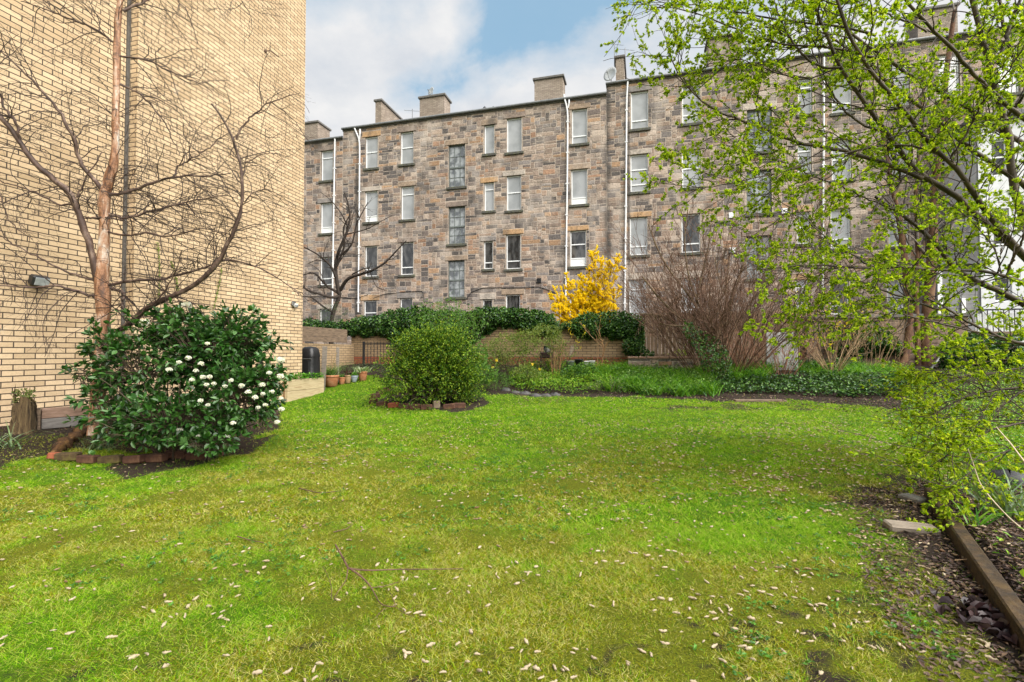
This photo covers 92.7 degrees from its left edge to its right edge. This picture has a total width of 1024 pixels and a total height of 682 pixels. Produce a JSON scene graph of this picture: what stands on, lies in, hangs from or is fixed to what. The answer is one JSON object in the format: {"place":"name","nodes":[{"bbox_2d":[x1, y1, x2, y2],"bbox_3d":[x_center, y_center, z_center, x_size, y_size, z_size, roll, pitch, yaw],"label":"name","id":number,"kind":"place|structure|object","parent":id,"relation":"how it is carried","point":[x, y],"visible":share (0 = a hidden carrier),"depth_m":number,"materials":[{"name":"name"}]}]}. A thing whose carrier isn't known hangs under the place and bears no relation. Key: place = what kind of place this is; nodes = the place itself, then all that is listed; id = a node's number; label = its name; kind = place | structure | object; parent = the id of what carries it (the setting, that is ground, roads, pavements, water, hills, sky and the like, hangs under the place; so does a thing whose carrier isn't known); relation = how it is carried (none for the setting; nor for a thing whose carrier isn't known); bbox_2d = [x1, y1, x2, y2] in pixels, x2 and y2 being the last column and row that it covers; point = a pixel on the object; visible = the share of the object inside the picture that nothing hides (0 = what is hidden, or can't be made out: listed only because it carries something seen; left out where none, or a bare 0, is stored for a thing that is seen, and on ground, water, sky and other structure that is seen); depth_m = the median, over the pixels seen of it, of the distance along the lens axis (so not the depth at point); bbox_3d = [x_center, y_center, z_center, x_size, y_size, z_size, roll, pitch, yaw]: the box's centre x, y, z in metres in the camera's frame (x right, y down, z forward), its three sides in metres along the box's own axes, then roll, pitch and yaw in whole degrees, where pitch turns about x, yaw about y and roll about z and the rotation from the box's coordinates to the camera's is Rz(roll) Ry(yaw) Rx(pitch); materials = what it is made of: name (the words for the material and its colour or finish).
{"place":"outdoors","nodes":[
{"label":"outdoors","id":0,"kind":"place"},
{"bbox_2d":[0,364,1023,681],"bbox_3d":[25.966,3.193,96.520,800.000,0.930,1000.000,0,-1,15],"label":"ground","id":1,"kind":"structure","parent":0,"point":[690,668],"depth_m":2.87,"materials":[{"name":"plant"}]},
{"bbox_2d":[8,384,37,434],"bbox_3d":[-5.892,0.822,5.894,0.275,0.627,0.272,0,-1,15],"label":"tree stump","id":2,"kind":"object","parent":1,"relation":"on","point":[24,418],"visible":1,"depth_m":5.83,"materials":[{"name":"brown wood"}]},
{"bbox_2d":[0,422,57,450],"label":"strap leaf plant","id":3,"kind":"object","parent":1,"relation":"on","point":[10,441],"visible":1,"depth_m":5.33,"materials":[{"name":"plant"}]},
{"bbox_2d":[37,405,88,429],"bbox_3d":[-5.897,0.981,6.393,0.480,0.272,0.578,-1,-2,37],"label":"timber edging box","id":4,"kind":"object","parent":1,"relation":"on","point":[52,417],"visible":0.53,"depth_m":6.21,"materials":[{"name":"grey wood"}]},
{"bbox_2d":[51,424,86,451],"bbox_3d":[-5.319,1.134,6.016,0.194,0.315,1.532,1,-2,-25],"label":"rotten log","id":5,"kind":"object","parent":1,"relation":"on","point":[76,435],"visible":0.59,"depth_m":5.62,"materials":[{"name":"wood"}]},
{"bbox_2d":[97,454,124,463],"bbox_3d":[-4.281,1.266,5.210,0.221,0.102,0.113,0,-1,-5],"label":"brick","id":6,"kind":"object","parent":1,"relation":"on","point":[112,459],"visible":0.84,"depth_m":5.16,"materials":[{"name":"brick"}]},
{"bbox_2d":[0,426,271,461],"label":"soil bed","id":7,"kind":"object","parent":1,"relation":"on","point":[63,451],"visible":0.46,"depth_m":5.57,"materials":[{"name":"brown soil"}]},
{"bbox_2d":[0,0,305,425],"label":"brick apartment building","id":8,"kind":"structure","parent":1,"relation":"on","point":[23,365],"depth_m":7.95,"materials":[{"name":"brick"}]},
{"bbox_2d":[0,0,335,435],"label":"birch tree","id":9,"kind":"object","parent":1,"relation":"on","point":[99,266],"visible":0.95,"depth_m":5.79,"materials":[{"name":"brown plant"}]},
{"bbox_2d":[58,297,293,462],"bbox_3d":[-3.792,0.398,5.543,2.417,1.861,1.832,1,-2,-21],"label":"flowering viburnum","id":10,"kind":"object","parent":1,"relation":"on","point":[234,350],"visible":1,"depth_m":5.40,"materials":[{"name":"green plant"}]},
{"bbox_2d":[283,377,323,401],"bbox_3d":[-5.136,1.146,11.586,0.620,0.513,1.292,0,-1,15],"label":"raised planter","id":11,"kind":"object","parent":1,"relation":"on","point":[295,389],"visible":0.48,"depth_m":11.36,"materials":[{"name":"brown wood"}]},
{"bbox_2d":[302,346,319,388],"bbox_3d":[-4.965,0.712,11.997,0.426,1.162,0.436,0,-1,15],"label":"compost bin","id":12,"kind":"object","parent":1,"relation":"on","point":[310,359],"visible":0.66,"depth_m":11.84,"materials":[{"name":"black plastic"}]},
{"bbox_2d":[302,120,342,343],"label":"tenement building","id":13,"kind":"structure","parent":1,"relation":"on","point":[323,167],"depth_m":31.50,"materials":[{"name":"stone"}]},
{"bbox_2d":[317,257,331,287],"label":"window","id":14,"kind":"structure","parent":13,"relation":"in","point":[327,272],"depth_m":31.41,"materials":[{"name":"white glass"}]},
{"bbox_2d":[318,151,332,183],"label":"window","id":15,"kind":"structure","parent":13,"relation":"in","point":[327,157],"depth_m":31.58,"materials":[{"name":"white glass"}]},
{"bbox_2d":[318,203,332,235],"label":"window","id":16,"kind":"structure","parent":13,"relation":"in","point":[326,218],"depth_m":31.50,"materials":[{"name":"white glass"}]},
{"bbox_2d":[302,343,353,374],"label":"side wall","id":17,"kind":"structure","parent":1,"relation":"on","point":[346,353],"depth_m":14.94,"materials":[{"name":"brick"}]},
{"bbox_2d":[302,326,346,342],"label":"timber boards","id":18,"kind":"object","parent":17,"relation":"attached to","point":[323,334],"visible":0.58,"depth_m":14.31,"materials":[{"name":"beige wood"}]},
{"bbox_2d":[320,353,347,386],"bbox_3d":[-4.745,0.749,12.889,1.112,0.889,1.071,-1,-2,40],"label":"plant pot","id":19,"kind":"object","parent":1,"relation":"on","point":[332,377],"visible":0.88,"depth_m":12.75,"materials":[{"name":"ceramic"}]},
{"bbox_2d":[303,185,407,343],"bbox_3d":[-5.571,-2.247,16.820,4.268,6.096,1.589,0,-1,1],"label":"bare tree","id":20,"kind":"object","parent":1,"relation":"on","point":[338,259],"visible":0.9,"depth_m":16.89,"materials":[{"name":"brown plant"}]},
{"bbox_2d":[319,544,463,625],"bbox_3d":[-0.706,1.195,2.474,0.755,0.102,0.599,0,-1,15],"label":"fallen branch","id":21,"kind":"object","parent":1,"relation":"on","point":[352,569],"visible":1,"depth_m":2.57,"materials":[{"name":"wood"}]},
{"bbox_2d":[361,310,492,414],"bbox_3d":[-1.617,0.421,9.956,2.589,2.056,2.488,1,-2,-36],"label":"round green shrub","id":22,"kind":"object","parent":1,"relation":"on","point":[435,370],"visible":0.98,"depth_m":9.51,"materials":[{"name":"green plant"}]},
{"bbox_2d":[406,294,495,376],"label":"wispy shrub","id":23,"kind":"object","parent":1,"relation":"on","point":[465,324],"visible":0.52,"depth_m":13.11,"materials":[{"name":"green plant"}]},
{"bbox_2d":[341,74,606,344],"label":"tenement building","id":24,"kind":"structure","parent":1,"relation":"on","point":[510,195],"depth_m":28.75,"materials":[{"name":"stone"}]},
{"bbox_2d":[362,191,378,224],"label":"window","id":25,"kind":"structure","parent":24,"relation":"in","point":[373,204],"depth_m":30.66,"materials":[{"name":"white glass"}]},
{"bbox_2d":[362,246,378,278],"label":"window","id":26,"kind":"structure","parent":24,"relation":"in","point":[371,252],"depth_m":30.57,"materials":[{"name":"glass"}]},
{"bbox_2d":[363,137,378,170],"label":"window","id":27,"kind":"structure","parent":24,"relation":"in","point":[371,143],"depth_m":30.76,"materials":[{"name":"glass"}]},
{"bbox_2d":[398,132,414,166],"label":"window","id":28,"kind":"structure","parent":24,"relation":"in","point":[406,138],"depth_m":30.13,"materials":[{"name":"glass"}]},
{"bbox_2d":[398,242,414,277],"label":"window","id":29,"kind":"structure","parent":24,"relation":"in","point":[407,249],"depth_m":29.95,"materials":[{"name":"glass"}]},
{"bbox_2d":[398,186,415,221],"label":"window","id":30,"kind":"structure","parent":24,"relation":"in","point":[407,192],"depth_m":30.02,"materials":[{"name":"glass"}]},
{"bbox_2d":[445,260,466,299],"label":"window","id":31,"kind":"structure","parent":24,"relation":"in","point":[456,268],"depth_m":29.06,"materials":[{"name":"glass"}]},
{"bbox_2d":[446,145,466,189],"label":"window","id":32,"kind":"structure","parent":24,"relation":"in","point":[456,153],"depth_m":29.24,"materials":[{"name":"grey glass"}]},
{"bbox_2d":[446,207,466,246],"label":"window","id":33,"kind":"structure","parent":24,"relation":"in","point":[456,214],"depth_m":29.14,"materials":[{"name":"grey glass"}]},
{"bbox_2d":[481,241,494,271],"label":"window","id":34,"kind":"structure","parent":24,"relation":"in","point":[488,246],"depth_m":28.58,"materials":[{"name":"glass"}]},
{"bbox_2d":[482,125,495,156],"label":"window","id":35,"kind":"structure","parent":24,"relation":"in","point":[489,130],"depth_m":28.74,"materials":[{"name":"glass"}]},
{"bbox_2d":[482,183,495,213],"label":"window","id":36,"kind":"structure","parent":24,"relation":"in","point":[489,187],"depth_m":28.66,"materials":[{"name":"glass"}]},
{"bbox_2d":[504,176,522,213],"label":"window","id":37,"kind":"structure","parent":24,"relation":"in","point":[514,182],"depth_m":28.27,"materials":[{"name":"glass"}]},
{"bbox_2d":[504,234,522,271],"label":"window","id":38,"kind":"structure","parent":24,"relation":"in","point":[513,241],"depth_m":28.19,"materials":[{"name":"glass"}]},
{"bbox_2d":[504,118,523,155],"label":"window","id":39,"kind":"structure","parent":24,"relation":"in","point":[514,126],"depth_m":28.34,"materials":[{"name":"glass"}]},
{"bbox_2d":[568,231,587,268],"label":"window","id":40,"kind":"structure","parent":24,"relation":"in","point":[577,239],"depth_m":27.22,"materials":[{"name":"glass"}]},
{"bbox_2d":[569,109,589,146],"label":"window","id":41,"kind":"structure","parent":24,"relation":"in","point":[579,117],"depth_m":27.37,"materials":[{"name":"glass"}]},
{"bbox_2d":[569,169,589,207],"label":"window","id":42,"kind":"structure","parent":24,"relation":"in","point":[578,177],"depth_m":27.29,"materials":[{"name":"glass"}]},
{"bbox_2d":[320,355,627,383],"bbox_3d":[-1.218,0.756,13.503,8.694,0.812,2.985,0,-1,15],"label":"foliage","id":43,"kind":"object","parent":1,"relation":"on","point":[606,359],"visible":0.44,"depth_m":13.77,"materials":[{"name":"green plant"}]},
{"bbox_2d":[466,343,498,388],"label":"leafy perennial","id":44,"kind":"object","parent":1,"relation":"on","point":[487,366],"visible":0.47,"depth_m":11.69,"materials":[{"name":"green plant"}]},
{"bbox_2d":[351,323,637,365],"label":"garden wall","id":45,"kind":"structure","parent":1,"relation":"on","point":[590,349],"depth_m":14.34,"materials":[{"name":"brick"}]},
{"bbox_2d":[302,304,555,348],"bbox_3d":[-2.915,-0.374,15.164,8.723,1.553,0.610,0,-1,15],"label":"ivy","id":46,"kind":"object","parent":45,"relation":"attached to","point":[502,317],"visible":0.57,"depth_m":15.05,"materials":[{"name":"green plant"}]},
{"bbox_2d":[550,309,645,351],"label":"ivy","id":47,"kind":"object","parent":45,"relation":"attached to","point":[622,325],"visible":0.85,"depth_m":13.64,"materials":[{"name":"green plant"}]},
{"bbox_2d":[621,331,654,358],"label":"ivy","id":48,"kind":"object","parent":47,"relation":"attached to","point":[633,346],"visible":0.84,"depth_m":13.31,"materials":[{"name":"green plant"}]},
{"bbox_2d":[476,326,540,380],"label":"olive shrub","id":49,"kind":"object","parent":1,"relation":"on","point":[525,350],"visible":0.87,"depth_m":12.48,"materials":[{"name":"green plant"}]},
{"bbox_2d":[0,377,1023,681],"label":"leaf litter","id":50,"kind":"object","parent":1,"relation":"on","point":[950,567],"visible":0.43,"depth_m":2.66,"materials":[{"name":"brown plant"}]},
{"bbox_2d":[0,392,1023,639],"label":"catkin litter","id":51,"kind":"object","parent":1,"relation":"on","point":[796,570],"visible":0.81,"depth_m":4.26,"materials":[{"name":"beige plant"}]},
{"bbox_2d":[512,361,549,384],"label":"leafy perennial","id":52,"kind":"object","parent":1,"relation":"on","point":[529,372],"visible":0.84,"depth_m":11.85,"materials":[{"name":"green plant"}]},
{"bbox_2d":[525,323,582,373],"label":"olive shrub","id":53,"kind":"object","parent":1,"relation":"on","point":[550,340],"visible":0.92,"depth_m":12.78,"materials":[{"name":"green plant"}]},
{"bbox_2d":[508,359,612,393],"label":"foliage","id":54,"kind":"object","parent":1,"relation":"on","point":[557,375],"visible":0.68,"depth_m":11.63,"materials":[{"name":"green plant"}]},
{"bbox_2d":[558,360,598,383],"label":"leafy perennial","id":55,"kind":"object","parent":1,"relation":"on","point":[577,369],"visible":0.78,"depth_m":11.87,"materials":[{"name":"green plant"}]},
{"bbox_2d":[547,245,624,348],"bbox_3d":[2.178,-1.238,14.820,2.624,3.504,1.786,1,-2,-38],"label":"forsythia","id":56,"kind":"object","parent":1,"relation":"on","point":[581,304],"visible":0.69,"depth_m":14.89,"materials":[{"name":"yellow plant"}]},
{"bbox_2d":[612,363,713,394],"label":"foliage","id":57,"kind":"object","parent":1,"relation":"on","point":[673,386],"visible":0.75,"depth_m":11.10,"materials":[{"name":"green plant"}]},
{"bbox_2d":[628,356,699,369],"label":"stone wall","id":58,"kind":"structure","parent":1,"relation":"on","point":[669,360],"depth_m":12.43,"materials":[{"name":"stone"}]},
{"bbox_2d":[584,359,780,396],"bbox_3d":[3.986,0.791,11.540,5.328,0.842,3.360,0,-1,15],"label":"strap foliage","id":59,"kind":"object","parent":1,"relation":"on","point":[696,388],"visible":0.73,"depth_m":11.34,"materials":[{"name":"green plant"}]},
{"bbox_2d":[640,310,806,364],"bbox_3d":[5.925,-0.024,13.883,4.422,1.647,0.100,0,-1,15],"label":"board fence","id":60,"kind":"object","parent":1,"relation":"on","point":[655,345],"visible":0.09,"depth_m":14.15,"materials":[{"name":"brown wood"}]},
{"bbox_2d":[575,181,879,372],"bbox_3d":[5.201,-1.220,12.469,6.859,4.760,7.956,0,-1,15],"label":"bare brown shrub","id":61,"kind":"object","parent":1,"relation":"on","point":[701,315],"visible":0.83,"depth_m":11.70,"materials":[{"name":"brown plant"}]},
{"bbox_2d":[683,319,733,377],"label":"ivy","id":62,"kind":"object","parent":61,"relation":"attached to","point":[712,359],"visible":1,"depth_m":11.03,"materials":[{"name":"green plant"}]},
{"bbox_2d":[718,313,778,371],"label":"bare stem clump","id":63,"kind":"object","parent":1,"relation":"on","point":[760,353],"visible":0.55,"depth_m":11.74,"materials":[{"name":"plant"}]},
{"bbox_2d":[766,332,797,370],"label":"concrete slab","id":64,"kind":"structure","parent":1,"relation":"on","point":[771,357],"depth_m":11.96,"materials":[{"name":"concrete"}]},
{"bbox_2d":[742,319,824,374],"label":"bare stem clump","id":65,"kind":"object","parent":1,"relation":"on","point":[788,354],"visible":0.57,"depth_m":11.37,"materials":[{"name":"plant"}]},
{"bbox_2d":[732,267,880,363],"bbox_3d":[7.735,-0.695,12.562,3.073,2.672,3.448,0,-1,1],"label":"bare stem clump","id":66,"kind":"object","parent":1,"relation":"on","point":[844,328],"visible":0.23,"depth_m":12.35,"materials":[{"name":"plant"}]},
{"bbox_2d":[600,0,1023,532],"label":"budding tree","id":67,"kind":"object","parent":1,"relation":"on","point":[999,121],"visible":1,"depth_m":4.14,"materials":[{"name":"green plant"}]},
{"bbox_2d":[712,369,914,396],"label":"ivy ground cover","id":68,"kind":"object","parent":1,"relation":"on","point":[822,381],"visible":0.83,"depth_m":10.52,"materials":[{"name":"green plant"}]},
{"bbox_2d":[606,2,1023,359],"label":"tenement building","id":69,"kind":"structure","parent":1,"relation":"on","point":[642,120],"depth_m":25.18,"materials":[{"name":"stone"}]},
{"bbox_2d":[629,280,645,317],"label":"window","id":70,"kind":"structure","parent":69,"relation":"in","point":[635,282],"depth_m":26.37,"materials":[{"name":"glass"}]},
{"bbox_2d":[627,217,649,257],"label":"window","id":71,"kind":"structure","parent":69,"relation":"in","point":[641,222],"depth_m":26.39,"materials":[{"name":"glass"}]},
{"bbox_2d":[628,154,650,194],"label":"window","id":72,"kind":"structure","parent":69,"relation":"in","point":[638,163],"depth_m":26.47,"materials":[{"name":"glass"}]},
{"bbox_2d":[629,91,650,132],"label":"window","id":73,"kind":"structure","parent":69,"relation":"in","point":[639,101],"depth_m":26.54,"materials":[{"name":"grey glass"}]},
{"bbox_2d":[679,214,702,255],"bbox_3d":[9.386,-5.572,25.609,1.182,2.170,0.250,0,-1,15],"label":"window","id":74,"kind":"structure","parent":69,"relation":"in","point":[695,242],"depth_m":25.68,"materials":[{"name":"glass"}]},
{"bbox_2d":[680,85,702,126],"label":"window","id":75,"kind":"structure","parent":69,"relation":"in","point":[685,113],"depth_m":25.86,"materials":[{"name":"glass"}]},
{"bbox_2d":[680,150,703,190],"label":"window","id":76,"kind":"structure","parent":69,"relation":"in","point":[690,173],"depth_m":25.76,"materials":[{"name":"glass"}]},
{"bbox_2d":[744,236,770,281],"bbox_3d":[12.520,-4.163,24.736,1.416,2.315,0.260,0,-1,15],"label":"window","id":77,"kind":"structure","parent":69,"relation":"in","point":[764,237],"depth_m":24.85,"materials":[{"name":"glass"}]},
{"bbox_2d":[747,109,772,154],"bbox_3d":[12.617,-10.649,24.873,1.421,2.340,0.260,0,-1,15],"label":"window","id":78,"kind":"structure","parent":69,"relation":"in","point":[767,120],"depth_m":24.93,"materials":[{"name":"glass"}]},
{"bbox_2d":[745,170,774,216],"bbox_3d":[12.558,-7.493,24.810,1.419,2.355,0.260,0,-1,15],"label":"window","id":79,"kind":"structure","parent":69,"relation":"in","point":[747,173],"depth_m":24.88,"materials":[{"name":"glass"}]},
{"bbox_2d":[796,79,815,117],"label":"window","id":80,"kind":"structure","parent":69,"relation":"in","point":[808,109],"depth_m":24.43,"materials":[{"name":"glass"}]},
{"bbox_2d":[798,145,815,175],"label":"window","id":81,"kind":"structure","parent":69,"relation":"in","point":[801,152],"depth_m":24.36,"materials":[{"name":"glass"}]},
{"bbox_2d":[829,72,855,116],"bbox_3d":[16.177,-12.121,23.947,1.106,2.182,0.250,0,-1,15],"label":"window","id":82,"kind":"structure","parent":69,"relation":"in","point":[845,98],"depth_m":24.01,"materials":[{"name":"glass"}]},
{"bbox_2d":[829,140,855,183],"bbox_3d":[16.129,-8.787,23.876,1.104,2.144,0.250,0,-1,15],"label":"window","id":83,"kind":"structure","parent":69,"relation":"in","point":[845,173],"depth_m":23.93,"materials":[{"name":"white glass"}]},
{"bbox_2d":[831,209,854,251],"bbox_3d":[16.036,-5.410,23.817,1.103,2.080,0.250,0,-1,15],"label":"window","id":84,"kind":"structure","parent":69,"relation":"in","point":[845,227],"depth_m":23.89,"materials":[{"name":"white glass"}]},
{"bbox_2d":[937,54,958,102],"bbox_3d":[20.424,-12.250,22.808,1.089,2.312,0.250,0,-1,15],"label":"window","id":85,"kind":"structure","parent":69,"relation":"in","point":[951,88],"depth_m":22.86,"materials":[{"name":"white glass"}]},
{"bbox_2d":[760,285,887,371],"bbox_3d":[7.378,-0.244,11.397,2.507,2.004,2.286,0,-1,15],"label":"bare stem clump","id":86,"kind":"object","parent":1,"relation":"on","point":[832,361],"visible":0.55,"depth_m":11.32,"materials":[{"name":"plant"}]},
{"bbox_2d":[789,359,935,388],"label":"strap foliage","id":87,"kind":"object","parent":1,"relation":"on","point":[855,367],"visible":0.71,"depth_m":11.37,"materials":[{"name":"green plant"}]},
{"bbox_2d":[820,305,922,365],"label":"bare stem clump","id":88,"kind":"object","parent":1,"relation":"on","point":[877,361],"visible":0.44,"depth_m":12.06,"materials":[{"name":"plant"}]},
{"bbox_2d":[803,313,969,365],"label":"brown garden wall","id":89,"kind":"structure","parent":1,"relation":"on","point":[936,342],"depth_m":12.48,"materials":[{"name":"brick"}]},
{"bbox_2d":[827,319,902,358],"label":"ivy","id":90,"kind":"object","parent":89,"relation":"attached to","point":[863,349],"visible":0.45,"depth_m":12.47,"materials":[{"name":"green plant"}]},
{"bbox_2d":[882,519,940,534],"bbox_3d":[2.630,1.232,3.216,0.292,0.072,0.112,0,-1,11],"label":"slab","id":91,"kind":"object","parent":1,"relation":"on","point":[898,526],"visible":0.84,"depth_m":3.19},
{"bbox_2d":[834,0,1014,365],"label":"two trunk tree","id":92,"kind":"object","parent":1,"relation":"on","point":[902,239],"visible":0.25,"depth_m":12.35,"materials":[{"name":"brown plant"}]},
{"bbox_2d":[900,364,1023,471],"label":"foliage","id":93,"kind":"object","parent":1,"relation":"on","point":[992,423],"visible":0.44,"depth_m":7.50,"materials":[{"name":"green plant"}]},
{"bbox_2d":[912,471,1023,576],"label":"foliage","id":94,"kind":"object","parent":1,"relation":"on","point":[1022,570],"visible":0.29,"depth_m":4.06,"materials":[{"name":"green plant"}]},
{"bbox_2d":[924,488,1023,652],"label":"sleeper edging","id":95,"kind":"object","parent":1,"relation":"on","point":[1002,596],"visible":0.55,"depth_m":2.47,"materials":[{"name":"brown wood"}]},
{"bbox_2d":[930,588,1017,644],"bbox_3d":[2.151,1.267,2.198,0.440,0.146,0.506,0,-1,-2],"label":"leaf heap","id":96,"kind":"object","parent":1,"relation":"on","point":[983,615],"visible":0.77,"depth_m":2.20,"materials":[{"name":"brown plant"}]},
{"bbox_2d":[937,331,1023,369],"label":"ivy","id":97,"kind":"object","parent":1,"relation":"on","point":[943,363],"visible":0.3,"depth_m":11.27,"materials":[{"name":"green plant"}]},
{"bbox_2d":[940,463,1023,521],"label":"strap leaf plant","id":98,"kind":"object","parent":1,"relation":"on","point":[1008,506],"visible":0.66,"depth_m":3.35,"materials":[{"name":"green plant"}]},
{"bbox_2d":[949,495,1023,525],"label":"strap leaf plant","id":99,"kind":"object","parent":1,"relation":"on","point":[984,521],"visible":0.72,"depth_m":3.10,"materials":[{"name":"plant"}]},
{"bbox_2d":[968,308,1023,358],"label":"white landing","id":100,"kind":"object","parent":1,"relation":"on","point":[982,317],"visible":0.42,"depth_m":12.71,"materials":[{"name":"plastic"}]},
{"bbox_2d":[987,469,1023,486],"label":"dark rock","id":101,"kind":"object","parent":1,"relation":"on","point":[1010,474],"visible":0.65,"depth_m":4.28,"materials":[{"name":"stone"}]},
{"bbox_2d":[305,0,1022,136],"label":"sky","id":102,"kind":"structure","parent":0,"point":[478,53],"materials":[{"name":"white"}]},
{"bbox_2d":[898,260,983,357],"bbox_3d":[14.421,-0.825,16.496,1.237,3.279,2.700,0,-1,15],"label":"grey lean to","id":103,"kind":"object","parent":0,"point":[968,304],"visible":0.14,"depth_m":15.41,"materials":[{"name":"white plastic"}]},
{"bbox_2d":[944,109,1023,346],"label":"white rendered house","id":104,"kind":"structure","parent":0,"point":[1018,262],"depth_m":20.10,"materials":[{"name":"paint"}]},
{"bbox_2d":[991,140,1005,175],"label":"window","id":105,"kind":"structure","parent":104,"relation":"in","point":[999,142],"depth_m":20.18,"materials":[{"name":"white glass"}]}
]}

